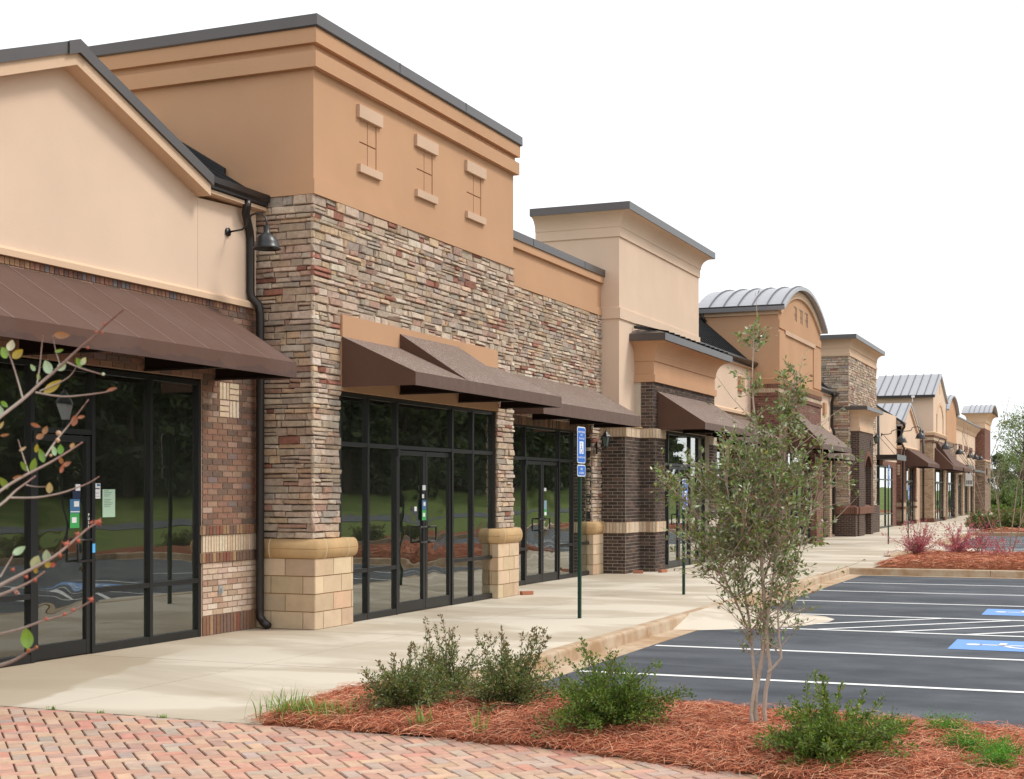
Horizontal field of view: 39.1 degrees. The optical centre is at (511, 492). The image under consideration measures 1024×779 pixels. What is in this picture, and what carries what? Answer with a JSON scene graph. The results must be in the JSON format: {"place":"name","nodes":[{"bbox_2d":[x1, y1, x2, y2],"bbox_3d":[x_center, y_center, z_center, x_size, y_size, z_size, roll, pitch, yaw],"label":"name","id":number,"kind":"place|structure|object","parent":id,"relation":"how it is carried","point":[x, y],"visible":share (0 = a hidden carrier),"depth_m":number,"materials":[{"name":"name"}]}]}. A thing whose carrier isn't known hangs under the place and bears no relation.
{"place":"outdoors","nodes":[
{"label":"outdoors","id":0,"kind":"place"},
{"bbox_2d":[0,308,124,666],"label":"budding branches","id":1,"kind":"object","parent":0,"point":[27,638],"visible":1,"depth_m":2.44,"materials":[{"name":"brown plant"}]},
{"bbox_2d":[0,706,760,778],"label":"brick paving","id":2,"kind":"structure","parent":0,"point":[519,761],"depth_m":8.90,"materials":[{"name":"brick"}]},
{"bbox_2d":[0,513,991,724],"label":"sidewalk","id":3,"kind":"structure","parent":0,"point":[214,677],"depth_m":15.21,"materials":[{"name":"concrete"}]},
{"bbox_2d":[0,39,296,667],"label":"gabled shop building","id":4,"kind":"structure","parent":3,"relation":"on","point":[117,195],"depth_m":14.86,"materials":[{"name":"beige paint"}]},
{"bbox_2d":[33,431,92,660],"bbox_3d":[-4.402,0.509,14.119,0.120,2.198,0.858,0,0,22],"label":"door","id":5,"kind":"structure","parent":4,"relation":"in","point":[65,586],"depth_m":14.18,"materials":[{"name":"black glass"}]},
{"bbox_2d":[70,513,78,527],"bbox_3d":[-4.339,0.276,14.320,0.003,0.148,0.140,0,0,22],"label":"door sticker","id":6,"kind":"object","parent":4,"relation":"attached to","point":[74,520],"depth_m":14.32,"materials":[{"name":"green plastic"}]},
{"bbox_2d":[70,499,79,512],"bbox_3d":[-4.337,0.132,14.325,0.003,0.137,0.150,0,0,22],"label":"door sticker","id":7,"kind":"object","parent":4,"relation":"attached to","point":[74,505],"depth_m":14.32,"materials":[{"name":"blue plastic"}]},
{"bbox_2d":[73,491,79,498],"bbox_3d":[-4.329,0.021,14.346,0.002,0.078,0.115,0,0,22],"label":"door sticker","id":8,"kind":"object","parent":4,"relation":"attached to","point":[76,494],"depth_m":14.35,"materials":[{"name":"blue paper"}]},
{"bbox_2d":[95,483,99,498],"bbox_3d":[-4.209,-0.018,14.634,0.003,0.155,0.110,0,0,22],"label":"paper notice","id":9,"kind":"object","parent":4,"relation":"attached to","point":[97,490],"visible":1,"depth_m":14.64,"materials":[{"name":"white paper"}]},
{"bbox_2d":[0,356,200,667],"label":"storefront window","id":10,"kind":"structure","parent":4,"relation":"in","point":[145,433],"depth_m":15.04,"materials":[{"name":"black glass"}]},
{"bbox_2d":[102,489,114,516],"bbox_3d":[-4.136,0.107,14.810,0.003,0.285,0.200,0,0,22],"label":"paper notice","id":11,"kind":"object","parent":4,"relation":"attached to","point":[108,502],"visible":1,"depth_m":14.80,"materials":[{"name":"green paper"}]},
{"bbox_2d":[225,212,280,250],"bbox_3d":[-2.977,-3.005,16.592,0.697,0.434,0.330,0,0,22],"label":"gooseneck lamp","id":12,"kind":"object","parent":4,"relation":"attached to","point":[266,239],"visible":1,"depth_m":16.49,"materials":[{"name":"black metal"}]},
{"bbox_2d":[88,13,561,629],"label":"stone tower shop","id":13,"kind":"structure","parent":3,"relation":"on","point":[384,285],"depth_m":18.23,"materials":[{"name":"paint"}]},
{"bbox_2d":[357,104,382,180],"bbox_3d":[-1.893,-4.440,18.367,0.245,0.840,0.630,0,0,22],"label":"false window","id":14,"kind":"structure","parent":13,"relation":"in","point":[369,119],"depth_m":18.31,"materials":[{"name":"paint"}]},
{"bbox_2d":[398,448,427,612],"bbox_3d":[-1.367,0.509,19.578,0.120,2.198,0.868,0,0,22],"label":"door","id":15,"kind":"structure","parent":13,"relation":"in","point":[411,464],"depth_m":19.63,"materials":[{"name":"black glass"}]},
{"bbox_2d":[339,392,493,621],"bbox_3d":[-1.253,0.186,19.972,0.120,2.868,4.825,0,0,22],"label":"storefront window","id":16,"kind":"structure","parent":13,"relation":"in","point":[372,429],"depth_m":19.15,"materials":[{"name":"black glass"}]},
{"bbox_2d":[414,134,438,204],"bbox_3d":[-1.266,-4.440,19.883,0.245,0.840,0.670,0,0,22],"label":"false window","id":17,"kind":"structure","parent":13,"relation":"in","point":[426,148],"depth_m":19.83,"materials":[{"name":"paint"}]},
{"bbox_2d":[425,452,453,608],"bbox_3d":[-1.031,0.509,20.391,0.120,2.198,0.868,0,0,22],"label":"door","id":18,"kind":"structure","parent":13,"relation":"in","point":[437,465],"depth_m":20.43,"materials":[{"name":"black glass"}]},
{"bbox_2d":[465,160,486,224],"bbox_3d":[-0.629,-4.440,21.421,0.245,0.840,0.700,0,0,22],"label":"false window","id":19,"kind":"structure","parent":13,"relation":"in","point":[475,172],"depth_m":21.38,"materials":[{"name":"paint"}]},
{"bbox_2d":[520,591,533,594],"bbox_3d":[0.232,1.589,22.904,0.200,0.055,0.090,0,0,-29],"label":"loose brick","id":20,"kind":"object","parent":3,"relation":"on","point":[526,592],"visible":1,"depth_m":22.86,"materials":[{"name":"brick"}]},
{"bbox_2d":[512,230,639,585],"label":"storefront building","id":21,"kind":"structure","parent":3,"relation":"on","point":[557,315],"depth_m":26.65,"materials":[{"name":"stone"}]},
{"bbox_2d":[526,459,543,583],"bbox_3d":[0.386,0.509,25.733,0.120,2.198,0.843,0,0,22],"label":"door","id":22,"kind":"structure","parent":21,"relation":"in","point":[534,518],"depth_m":25.82,"materials":[{"name":"clear glass"}]},
{"bbox_2d":[542,461,559,581],"bbox_3d":[0.713,0.509,26.523,0.120,2.198,0.843,0,0,22],"label":"door","id":23,"kind":"structure","parent":21,"relation":"in","point":[549,470],"depth_m":26.60,"materials":[{"name":"glass"}]},
{"bbox_2d":[512,424,590,585],"bbox_3d":[0.384,0.210,25.845,0.120,2.820,5.850,0,0,22],"label":"storefront window","id":24,"kind":"structure","parent":21,"relation":"in","point":[535,443],"depth_m":27.14,"materials":[{"name":"black glass"}]},
{"bbox_2d":[595,430,609,453],"bbox_3d":[1.805,-1.008,28.531,0.300,0.495,0.173,0,0,22],"label":"wall lantern","id":25,"kind":"object","parent":21,"relation":"attached to","point":[605,436],"depth_m":28.48,"materials":[{"name":"black paint"}]},
{"bbox_2d":[577,426,584,617],"bbox_3d":[0.881,0.380,18.626,0.043,2.480,0.305,0,0,22],"label":"parking sign","id":26,"kind":"object","parent":3,"relation":"on","point":[580,450],"visible":1,"depth_m":18.61,"materials":[{"name":"metal"}]},
{"bbox_2d":[530,201,754,573],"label":"storefront building","id":27,"kind":"structure","parent":3,"relation":"on","point":[661,365],"depth_m":29.68,"materials":[{"name":"paint"}]},
{"bbox_2d":[669,465,680,567],"bbox_3d":[3.494,0.509,31.224,0.120,2.198,0.868,0,0,22],"label":"door","id":28,"kind":"structure","parent":27,"relation":"in","point":[674,514],"depth_m":31.31,"materials":[{"name":"glass"}]},
{"bbox_2d":[679,467,690,565],"bbox_3d":[3.831,0.509,32.037,0.120,2.198,0.868,0,0,22],"label":"door","id":29,"kind":"structure","parent":27,"relation":"in","point":[681,469],"depth_m":31.90,"materials":[{"name":"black glass"}]},
{"bbox_2d":[665,432,704,568],"bbox_3d":[3.745,0.160,31.948,0.120,2.920,3.660,0,0,22],"label":"storefront window","id":30,"kind":"structure","parent":27,"relation":"in","point":[675,443],"depth_m":32.05,"materials":[{"name":"glass"}]},
{"bbox_2d":[682,478,687,594],"bbox_3d":[2.738,0.695,22.954,0.043,1.850,0.305,0,0,22],"label":"parking sign","id":31,"kind":"object","parent":3,"relation":"on","point":[683,548],"visible":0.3,"depth_m":22.93,"materials":[{"name":"metal"}]},
{"bbox_2d":[699,286,851,549],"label":"barrel roof shop","id":32,"kind":"structure","parent":3,"relation":"on","point":[795,316],"depth_m":42.07,"materials":[{"name":"paint"}]},
{"bbox_2d":[793,480,797,545],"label":"door","id":33,"kind":"structure","parent":32,"relation":"in","point":[796,493],"depth_m":43.97,"materials":[{"name":"black glass"}]},
{"bbox_2d":[787,451,809,546],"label":"storefront window","id":34,"kind":"structure","parent":32,"relation":"in","point":[789,459],"depth_m":45.26,"materials":[{"name":"clear glass"}]},
{"bbox_2d":[798,488,802,543],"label":"door","id":35,"kind":"structure","parent":32,"relation":"in","point":[799,492],"depth_m":44.68,"materials":[{"name":"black glass"}]},
{"bbox_2d":[794,306,807,327],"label":"false window","id":36,"kind":"structure","parent":32,"relation":"in","point":[795,314],"depth_m":43.88,"materials":[{"name":"beige paint"}]},
{"bbox_2d":[820,334,884,536],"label":"storefront building","id":37,"kind":"structure","parent":3,"relation":"on","point":[849,368],"depth_m":53.76,"materials":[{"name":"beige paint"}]},
{"bbox_2d":[888,465,889,543],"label":"parking sign","id":38,"kind":"object","parent":3,"relation":"on","point":[888,496],"visible":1,"depth_m":45.47,"materials":[{"name":"metal"}]},
{"bbox_2d":[876,373,962,522],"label":"gabled tower shop","id":39,"kind":"structure","parent":3,"relation":"on","point":[930,399],"depth_m":79.72,"materials":[{"name":"beige paint"}]},
{"bbox_2d":[936,483,938,520],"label":"door","id":40,"kind":"structure","parent":39,"relation":"in","point":[937,502],"depth_m":81.70,"materials":[{"name":"glass"}]},
{"bbox_2d":[935,470,942,520],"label":"storefront window","id":41,"kind":"structure","parent":39,"relation":"in","point":[938,473],"depth_m":83.07,"materials":[{"name":"glass"}]},
{"bbox_2d":[938,483,940,520],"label":"door","id":42,"kind":"structure","parent":39,"relation":"in","point":[938,483],"depth_m":82.40,"materials":[{"name":"glass"}]},
{"bbox_2d":[932,438,949,448],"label":"gooseneck lamp","id":43,"kind":"object","parent":39,"relation":"attached to","point":[945,445],"visible":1,"depth_m":78.07,"materials":[{"name":"black metal"}]},
{"bbox_2d":[946,395,972,519],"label":"barrel shop","id":44,"kind":"structure","parent":3,"relation":"on","point":[952,409],"depth_m":90.57,"materials":[{"name":"paint"}]},
{"bbox_2d":[948,483,950,518],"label":"door","id":45,"kind":"structure","parent":44,"relation":"in","point":[949,501],"depth_m":89.75,"materials":[{"name":"clear glass"}]},
{"bbox_2d":[950,484,951,517],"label":"door","id":46,"kind":"structure","parent":44,"relation":"in","point":[950,484],"depth_m":90.90,"materials":[{"name":"black glass"}]},
{"bbox_2d":[948,472,953,517],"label":"storefront window","id":47,"kind":"structure","parent":44,"relation":"in","point":[950,474],"depth_m":91.72,"materials":[{"name":"black glass"}]},
{"bbox_2d":[956,415,984,516],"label":"long parapet shop","id":48,"kind":"structure","parent":3,"relation":"on","point":[965,499],"depth_m":102.45,"materials":[{"name":"beige paint"}]},
{"bbox_2d":[958,474,960,515],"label":"storefront window","id":49,"kind":"structure","parent":48,"relation":"in","point":[959,475],"depth_m":101.13,"materials":[{"name":"black glass"}]},
{"bbox_2d":[965,486,966,514],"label":"door","id":50,"kind":"structure","parent":48,"relation":"in","point":[965,486],"depth_m":105.42,"materials":[{"name":"black glass"}]},
{"bbox_2d":[965,473,972,485],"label":"hanging banner","id":51,"kind":"object","parent":48,"relation":"hanging from","point":[968,479],"visible":0.89,"depth_m":93.21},
{"bbox_2d":[960,405,997,513],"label":"storefront building","id":52,"kind":"structure","parent":3,"relation":"on","point":[982,416],"depth_m":110.60,"materials":[{"name":"beige paint"}]},
{"bbox_2d":[0,0,1023,489],"label":"sky","id":53,"kind":"structure","parent":0,"point":[864,156],"materials":[{"name":"white"}]},
{"bbox_2d":[239,679,1023,778],"bbox_3d":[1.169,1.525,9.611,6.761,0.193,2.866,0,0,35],"label":"pine straw","id":54,"kind":"object","parent":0,"point":[719,732],"visible":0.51,"depth_m":9.22,"materials":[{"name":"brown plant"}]},
{"bbox_2d":[244,686,325,724],"bbox_3d":[-1.571,1.484,10.257,0.742,0.272,0.491,0,0,22],"label":"grass tuft","id":55,"kind":"object","parent":54,"relation":"on","point":[285,704],"visible":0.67,"depth_m":10.22,"materials":[{"name":"green plant"}]},
{"bbox_2d":[281,696,372,722],"bbox_3d":[-1.330,1.514,10.184,0.625,0.172,0.522,0,0,-20],"label":"grass tuft","id":56,"kind":"object","parent":54,"relation":"on","point":[335,710],"visible":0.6,"depth_m":10.11,"materials":[{"name":"green plant"}]},
{"bbox_2d":[351,641,461,713],"bbox_3d":[-0.729,1.338,10.453,0.774,0.502,0.941,0,0,4],"label":"shrub","id":57,"kind":"object","parent":54,"relation":"on","point":[407,688],"visible":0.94,"depth_m":10.26,"materials":[{"name":"green plant"}]},
{"bbox_2d":[401,704,432,727],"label":"grass tuft","id":58,"kind":"object","parent":54,"relation":"on","point":[420,718],"visible":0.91,"depth_m":9.72,"materials":[{"name":"green plant"}]},
{"bbox_2d":[394,614,502,693],"bbox_3d":[-0.451,1.268,11.132,0.887,0.652,1.005,0,0,22],"label":"shrub","id":59,"kind":"object","parent":54,"relation":"on","point":[438,666],"visible":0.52,"depth_m":11.12,"materials":[{"name":"green plant"}]},
{"bbox_2d":[465,709,491,734],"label":"grass tuft","id":60,"kind":"object","parent":54,"relation":"on","point":[482,727],"visible":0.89,"depth_m":9.48,"materials":[{"name":"green plant"}]},
{"bbox_2d":[427,624,579,714],"bbox_3d":[0.010,1.268,10.330,0.998,0.632,1.041,0,0,-33],"label":"shrub","id":61,"kind":"object","parent":54,"relation":"on","point":[511,684],"visible":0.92,"depth_m":10.33,"materials":[{"name":"green plant"}]},
{"bbox_2d":[531,636,696,738],"bbox_3d":[0.688,1.298,9.547,1.065,0.694,0.985,0,0,9],"label":"shrub","id":62,"kind":"object","parent":54,"relation":"on","point":[597,703],"visible":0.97,"depth_m":9.40,"materials":[{"name":"green plant"}]},
{"bbox_2d":[648,291,865,728],"bbox_3d":[1.614,0.137,9.482,1.346,2.963,1.031,0,0,22],"label":"young holly tree","id":63,"kind":"object","parent":54,"relation":"on","point":[780,479],"visible":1,"depth_m":9.50,"materials":[{"name":"green plant"}]},
{"bbox_2d":[749,669,920,773],"bbox_3d":[1.852,1.361,8.499,1.066,0.636,1.005,0,0,22],"label":"shrub","id":64,"kind":"object","parent":54,"relation":"on","point":[824,735],"visible":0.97,"depth_m":8.37,"materials":[{"name":"green plant"}]},
{"bbox_2d":[868,707,921,741],"bbox_3d":[2.371,1.453,9.022,0.324,0.237,0.283,0,0,-30],"label":"juniper","id":65,"kind":"object","parent":54,"relation":"on","point":[901,731],"visible":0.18,"depth_m":9.00,"materials":[{"name":"green plant"}]},
{"bbox_2d":[916,704,976,736],"bbox_3d":[2.755,1.463,9.198,0.368,0.216,0.382,0,0,-11],"label":"juniper","id":66,"kind":"object","parent":54,"relation":"on","point":[944,722],"visible":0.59,"depth_m":9.17,"materials":[{"name":"green plant"}]},
{"bbox_2d":[929,723,990,753],"bbox_3d":[2.683,1.476,8.642,0.358,0.185,0.350,0,0,22],"label":"juniper","id":67,"kind":"object","parent":54,"relation":"on","point":[961,740],"visible":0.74,"depth_m":8.63,"materials":[{"name":"green plant"}]},
{"bbox_2d":[954,738,1019,773],"bbox_3d":[2.668,1.449,7.999,0.352,0.241,0.338,0,0,-31],"label":"juniper","id":68,"kind":"object","parent":54,"relation":"on","point":[996,756],"visible":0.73,"depth_m":7.97,"materials":[{"name":"green plant"}]},
{"bbox_2d":[965,729,1023,761],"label":"juniper","id":69,"kind":"object","parent":54,"relation":"on","point":[1003,739],"visible":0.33,"depth_m":8.37,"materials":[{"name":"green plant"}]},
{"bbox_2d":[363,536,1023,738],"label":"parking lot","id":70,"kind":"structure","parent":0,"point":[984,674],"depth_m":15.60,"materials":[{"name":"grey asphalt"}]},
{"bbox_2d":[461,512,1023,731],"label":"kerb","id":71,"kind":"structure","parent":70,"relation":"on","point":[615,639],"depth_m":19.34,"materials":[{"name":"concrete"}]},
{"bbox_2d":[673,602,833,629],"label":"access ramp","id":72,"kind":"structure","parent":70,"relation":"on","point":[714,618],"depth_m":19.31,"materials":[{"name":"concrete"}]},
{"bbox_2d":[533,536,1023,681],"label":"gutter pan","id":73,"kind":"object","parent":70,"relation":"on","point":[566,668],"visible":0.34,"depth_m":17.23,"materials":[{"name":"concrete"}]},
{"bbox_2d":[580,538,1023,692],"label":"parking lines","id":74,"kind":"object","parent":70,"relation":"on","point":[880,631],"visible":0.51,"depth_m":17.86,"materials":[{"name":"white paint"}]},
{"bbox_2d":[923,544,980,550],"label":"access ramp","id":75,"kind":"structure","parent":70,"relation":"on","point":[941,548],"depth_m":43.77,"materials":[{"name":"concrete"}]},
{"bbox_2d":[948,639,1023,651],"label":"access marking","id":76,"kind":"object","parent":70,"relation":"on","point":[992,645],"visible":1,"depth_m":16.69,"materials":[{"name":"blue paint"}]},
{"bbox_2d":[981,609,1023,615],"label":"access marking","id":77,"kind":"object","parent":70,"relation":"on","point":[1011,612],"visible":1,"depth_m":21.29,"materials":[{"name":"blue paint"}]},
{"bbox_2d":[874,549,1023,569],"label":"planting bed","id":78,"kind":"object","parent":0,"point":[922,565],"visible":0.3,"depth_m":30.86,"materials":[{"name":"brown plant"}]},
{"bbox_2d":[882,518,947,555],"bbox_3d":[9.558,1.050,34.205,1.564,0.961,1.300,0,0,22],"label":"pink shrub","id":79,"kind":"object","parent":78,"relation":"on","point":[915,546],"visible":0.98,"depth_m":34.07,"materials":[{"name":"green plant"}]},
{"bbox_2d":[928,519,983,553],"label":"pink shrub","id":80,"kind":"object","parent":78,"relation":"on","point":[956,545],"visible":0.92,"depth_m":34.77,"materials":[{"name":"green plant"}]},
{"bbox_2d":[952,512,1004,551],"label":"pink shrub","id":81,"kind":"object","parent":78,"relation":"on","point":[976,533],"visible":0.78,"depth_m":35.71,"materials":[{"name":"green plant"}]},
{"bbox_2d":[959,383,1023,552],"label":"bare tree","id":82,"kind":"object","parent":78,"relation":"on","point":[1021,521],"visible":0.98,"depth_m":35.07,"materials":[{"name":"brown plant"}]},
{"bbox_2d":[979,532,1018,555],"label":"pink shrub","id":83,"kind":"object","parent":78,"relation":"on","point":[996,549],"visible":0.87,"depth_m":33.43,"materials":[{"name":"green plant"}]},
{"bbox_2d":[979,527,1023,531],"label":"planting bed","id":84,"kind":"object","parent":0,"point":[1003,530],"visible":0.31,"depth_m":59.27,"materials":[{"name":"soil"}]},
{"bbox_2d":[964,509,1007,529],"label":"round shrub","id":85,"kind":"object","parent":84,"relation":"on","point":[975,519],"visible":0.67,"depth_m":60.94,"materials":[{"name":"green plant"}]},
{"bbox_2d":[989,505,1021,518],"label":"round shrub","id":86,"kind":"object","parent":84,"relation":"on","point":[995,510],"visible":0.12,"depth_m":62.61,"materials":[{"name":"green plant"}]},
{"bbox_2d":[993,511,1023,527],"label":"round shrub","id":87,"kind":"object","parent":84,"relation":"on","point":[1016,521],"visible":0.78,"depth_m":61.03,"materials":[{"name":"green plant"}]},
{"bbox_3d":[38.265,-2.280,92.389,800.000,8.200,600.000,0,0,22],"label":"ground","id":88,"kind":"structure","parent":0,"visible":0},
{"bbox_2d":[991,460,1016,492],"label":"grey green tree","id":89,"kind":"object","parent":88,"relation":"on","point":[1002,475],"visible":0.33,"depth_m":145.86,"materials":[{"name":"green plant"}]},
{"bbox_2d":[990,451,1018,493],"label":"dark oak tree","id":90,"kind":"object","parent":88,"relation":"on","point":[994,458],"visible":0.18,"depth_m":157.17,"materials":[{"name":"green plant"}]},
{"bbox_2d":[991,485,1023,506],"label":"understory shrub","id":91,"kind":"object","parent":88,"relation":"on","point":[1008,499],"visible":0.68,"depth_m":130.37,"materials":[{"name":"green plant"}]},
{"bbox_2d":[991,403,1023,494],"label":"spring tree","id":92,"kind":"object","parent":88,"relation":"on","point":[1012,461],"visible":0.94,"depth_m":134.91,"materials":[{"name":"green plant"}]},
{"bbox_2d":[1002,417,1022,464],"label":"spring tree","id":93,"kind":"object","parent":88,"relation":"on","point":[1015,444],"visible":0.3,"depth_m":140.80,"materials":[{"name":"green plant"}]},
{"label":"building pad","id":94,"kind":"structure","parent":0,"visible":0},
{"bbox_2d":[699,317,781,553],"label":"storefront building","id":95,"kind":"structure","parent":94,"relation":"on","point":[742,363],"depth_m":39.44,"materials":[{"name":"paint"}]},
{"bbox_2d":[717,471,722,553],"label":"door","id":96,"kind":"structure","parent":95,"relation":"in","point":[719,471],"depth_m":38.21,"materials":[{"name":"clear glass"}]},
{"bbox_2d":[723,471,730,552],"bbox_3d":[5.759,0.509,38.829,0.085,2.198,0.843,0,0,22],"label":"door","id":97,"kind":"structure","parent":95,"relation":"in","point":[725,490],"depth_m":38.90,"materials":[{"name":"clear glass"}]},
{"bbox_2d":[717,446,745,548],"bbox_3d":[5.378,0.195,37.983,0.120,2.850,6.100,0,0,22],"label":"storefront window","id":98,"kind":"structure","parent":95,"relation":"in","point":[718,451],"depth_m":39.74,"materials":[{"name":"black glass"}]},
{"bbox_2d":[820,382,854,537],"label":"storefront building","id":99,"kind":"structure","parent":94,"relation":"on","point":[829,396],"depth_m":52.59,"materials":[{"name":"paint"}]},
{"bbox_2d":[823,462,826,537],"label":"storefront window","id":100,"kind":"structure","parent":99,"relation":"in","point":[824,478],"depth_m":52.27,"materials":[{"name":"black glass"}]},
{"bbox_2d":[876,402,939,528],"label":"cross gable shop","id":101,"kind":"structure","parent":94,"relation":"on","point":[904,461],"depth_m":70.75,"materials":[{"name":"beige paint"}]},
{"bbox_2d":[876,465,892,528],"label":"storefront window","id":102,"kind":"structure","parent":101,"relation":"in","point":[883,469],"depth_m":66.84,"materials":[{"name":"clear glass"}]},
{"bbox_2d":[881,429,906,442],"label":"gooseneck lamp","id":103,"kind":"object","parent":101,"relation":"attached to","point":[901,438],"visible":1,"depth_m":65.57,"materials":[{"name":"black metal"}]},
{"bbox_2d":[906,467,912,523],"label":"storefront window","id":104,"kind":"structure","parent":101,"relation":"in","point":[909,470],"depth_m":75.30,"materials":[{"name":"clear glass"}]},
{"bbox_2d":[909,482,910,523],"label":"door","id":105,"kind":"structure","parent":101,"relation":"in","point":[909,482],"depth_m":75.01,"materials":[{"name":"black glass"}]},
{"bbox_2d":[903,426,925,438],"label":"gooseneck lamp","id":106,"kind":"object","parent":101,"relation":"attached to","point":[920,435],"visible":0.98,"depth_m":70.95,"materials":[{"name":"grey metal"}]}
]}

